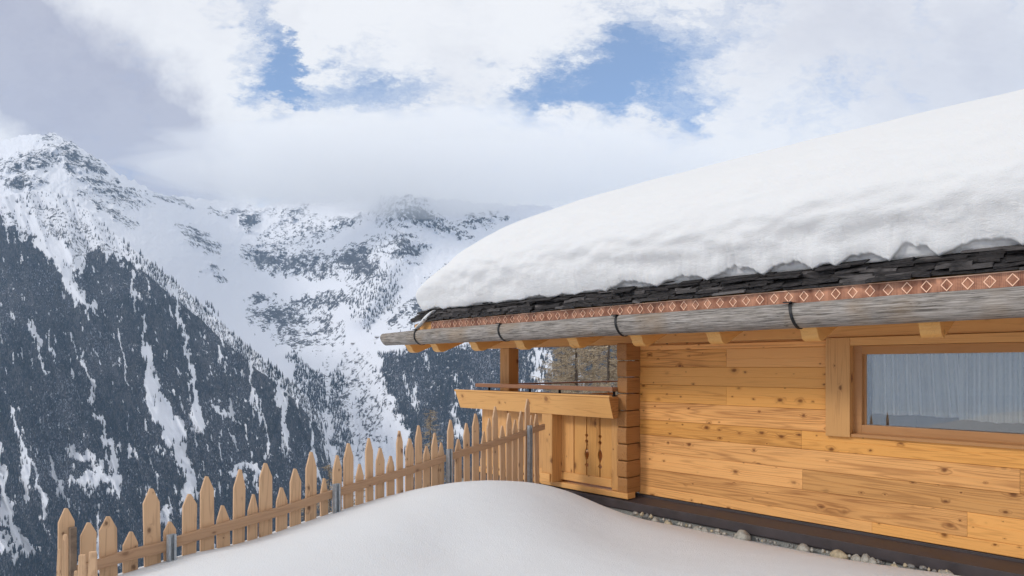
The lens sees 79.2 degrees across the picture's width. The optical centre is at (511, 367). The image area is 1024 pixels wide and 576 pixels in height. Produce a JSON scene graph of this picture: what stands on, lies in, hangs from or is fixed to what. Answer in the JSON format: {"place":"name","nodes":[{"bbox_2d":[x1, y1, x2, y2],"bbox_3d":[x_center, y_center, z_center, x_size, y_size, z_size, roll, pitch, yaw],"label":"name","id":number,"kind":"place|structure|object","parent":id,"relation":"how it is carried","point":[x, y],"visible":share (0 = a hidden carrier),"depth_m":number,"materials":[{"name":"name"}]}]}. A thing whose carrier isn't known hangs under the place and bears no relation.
{"place":"outdoors","nodes":[
{"label":"outdoors","id":0,"kind":"place"},
{"bbox_2d":[0,190,342,575],"bbox_3d":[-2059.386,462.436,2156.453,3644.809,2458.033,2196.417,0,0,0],"label":"mountain slope","id":1,"kind":"structure","parent":0,"point":[54,248],"depth_m":1711.13,"materials":[{"name":"white snow"}]},
{"bbox_2d":[0,191,331,575],"bbox_3d":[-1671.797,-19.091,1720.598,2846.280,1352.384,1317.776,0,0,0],"label":"conifer forest","id":2,"kind":"object","parent":1,"relation":"on","point":[43,540],"visible":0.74,"depth_m":1573.54,"materials":[{"name":"green plant"}]},
{"bbox_2d":[0,132,616,502],"bbox_3d":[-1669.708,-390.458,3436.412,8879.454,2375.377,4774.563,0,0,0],"label":"mountain range","id":3,"kind":"structure","parent":0,"point":[216,254],"depth_m":3133.54,"materials":[{"name":"white snow"}]},
{"bbox_2d":[260,232,638,492],"bbox_3d":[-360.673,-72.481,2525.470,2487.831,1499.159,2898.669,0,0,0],"label":"conifer forest","id":4,"kind":"object","parent":3,"relation":"on","point":[468,418],"visible":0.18,"depth_m":2240.55,"materials":[{"name":"green plant"}]},
{"bbox_2d":[0,0,1023,208],"label":"sky","id":5,"kind":"structure","parent":0,"point":[261,103],"materials":[{"name":"white"}]},
{"bbox_2d":[118,480,958,575],"bbox_3d":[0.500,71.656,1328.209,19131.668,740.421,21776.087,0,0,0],"label":"snow ground","id":6,"kind":"structure","parent":0,"point":[491,528],"depth_m":5.12,"materials":[{"name":"white snow"}]},
{"bbox_2d":[56,534,97,575],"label":"picket fence","id":7,"kind":"object","parent":6,"relation":"on","point":[62,568],"visible":1,"depth_m":3.06,"materials":[{"name":"brown wood"}]},
{"bbox_2d":[57,399,544,575],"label":"picket fence","id":8,"kind":"object","parent":6,"relation":"on","point":[131,553],"visible":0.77,"depth_m":5.52,"materials":[{"name":"brown wood"}]},
{"bbox_2d":[316,465,342,515],"bbox_3d":[-8.814,11.717,29.865,4.108,14.098,4.784,0,0,41],"label":"larch","id":9,"kind":"object","parent":6,"relation":"on","point":[330,476],"visible":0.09,"depth_m":29.98,"materials":[{"name":"grey plant"}]},
{"bbox_2d":[414,408,445,487],"bbox_3d":[-4.557,10.331,34.008,4.721,16.202,4.966,0,0,0],"label":"larch","id":10,"kind":"object","parent":6,"relation":"on","point":[430,429],"visible":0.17,"depth_m":33.96,"materials":[{"name":"grey plant"}]},
{"bbox_2d":[544,347,572,392],"bbox_3d":[2.550,6.129,32.867,5.712,15.157,5.810,0,0,0],"label":"larch","id":11,"kind":"object","parent":6,"relation":"on","point":[559,372],"visible":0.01,"depth_m":32.99,"materials":[{"name":"brown plant"}]},
{"bbox_2d":[543,347,584,392],"bbox_3d":[3.684,6.165,40.061,7.979,21.322,7.497,0,0,0],"label":"larch","id":12,"kind":"object","parent":6,"relation":"on","point":[566,373],"visible":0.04,"depth_m":39.94,"materials":[{"name":"brown plant"}]},
{"bbox_2d":[533,346,624,393],"bbox_3d":[2.715,2.554,23.980,5.759,13.109,5.933,0,0,-35],"label":"larch","id":13,"kind":"object","parent":6,"relation":"on","point":[575,370],"visible":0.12,"depth_m":24.01,"materials":[{"name":"brown plant"}]},
{"bbox_2d":[558,345,616,392],"bbox_3d":[4.081,3.500,30.860,6.761,16.531,6.575,0,0,0],"label":"larch","id":14,"kind":"object","parent":6,"relation":"on","point":[594,367],"visible":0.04,"depth_m":30.81,"materials":[{"name":"brown plant"}]},
{"bbox_2d":[567,345,622,449],"bbox_3d":[3.216,1.952,20.789,5.470,10.327,4.918,0,0,0],"label":"larch","id":15,"kind":"object","parent":6,"relation":"on","point":[610,360],"visible":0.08,"depth_m":21.03,"materials":[{"name":"brown plant"}]},
{"bbox_2d":[591,345,633,394],"bbox_3d":[4.698,2.728,26.067,6.628,12.107,6.246,0,0,-40],"label":"larch","id":16,"kind":"object","parent":6,"relation":"on","point":[610,372],"visible":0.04,"depth_m":26.17,"materials":[{"name":"brown plant"}]},
{"bbox_2d":[692,526,701,530],"bbox_3d":[2.088,1.834,6.958,0.135,0.094,0.122,0,0,29],"label":"stone","id":17,"kind":"object","parent":6,"relation":"on","point":[697,528],"visible":0.49,"depth_m":6.93,"materials":[{"name":"stone"}]},
{"bbox_2d":[380,244,1023,575],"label":"chalet","id":18,"kind":"object","parent":6,"relation":"on","point":[860,408],"visible":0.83,"depth_m":6.49,"materials":[{"name":"brown wood"}]},
{"bbox_2d":[415,89,1023,328],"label":"roof snow","id":19,"kind":"structure","parent":18,"relation":"on","point":[944,180],"depth_m":5.96,"materials":[{"name":"white snow"}]},
{"bbox_2d":[853,342,1023,443],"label":"window frame","id":20,"kind":"structure","parent":18,"relation":"in","point":[860,353],"depth_m":5.88,"materials":[{"name":"brown wood"}]},
{"bbox_2d":[733,530,750,540],"bbox_3d":[2.454,1.813,6.590,0.173,0.163,0.173,2,-1,-36],"label":"stone","id":21,"kind":"object","parent":6,"relation":"on","point":[742,535],"visible":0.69,"depth_m":6.54,"materials":[{"name":"stone"}]},
{"bbox_2d":[796,543,809,551],"bbox_3d":[2.889,1.797,6.141,0.120,0.107,0.133,-5,2,-24],"label":"stone","id":22,"kind":"object","parent":6,"relation":"on","point":[803,547],"visible":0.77,"depth_m":6.11,"materials":[{"name":"stone"}]},
{"bbox_2d":[830,549,848,558],"bbox_3d":[3.122,1.800,5.904,0.168,0.118,0.150,0,3,24],"label":"stone","id":23,"kind":"object","parent":6,"relation":"on","point":[837,553],"visible":0.69,"depth_m":5.87,"materials":[{"name":"beige stone"}]},
{"bbox_2d":[851,554,860,561],"bbox_3d":[3.224,1.797,5.795,0.098,0.098,0.090,0,-2,34],"label":"stone","id":24,"kind":"object","parent":6,"relation":"on","point":[856,557],"visible":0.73,"depth_m":5.77,"materials":[{"name":"stone"}]},
{"bbox_2d":[860,553,869,562],"bbox_3d":[3.277,1.789,5.741,0.084,0.124,0.083,0,0,-29],"label":"stone","id":25,"kind":"object","parent":6,"relation":"on","point":[865,557],"visible":0.69,"depth_m":5.72,"materials":[{"name":"stone"}]},
{"bbox_2d":[869,557,877,563],"bbox_3d":[3.320,1.799,5.697,0.077,0.100,0.085,-5,4,-42],"label":"stone","id":26,"kind":"object","parent":6,"relation":"on","point":[872,560],"visible":0.55,"depth_m":5.68,"materials":[{"name":"stone"}]},
{"bbox_2d":[938,570,953,574],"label":"stone","id":27,"kind":"object","parent":6,"relation":"on","point":[945,572],"visible":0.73,"depth_m":5.28,"materials":[{"name":"stone"}]}
]}

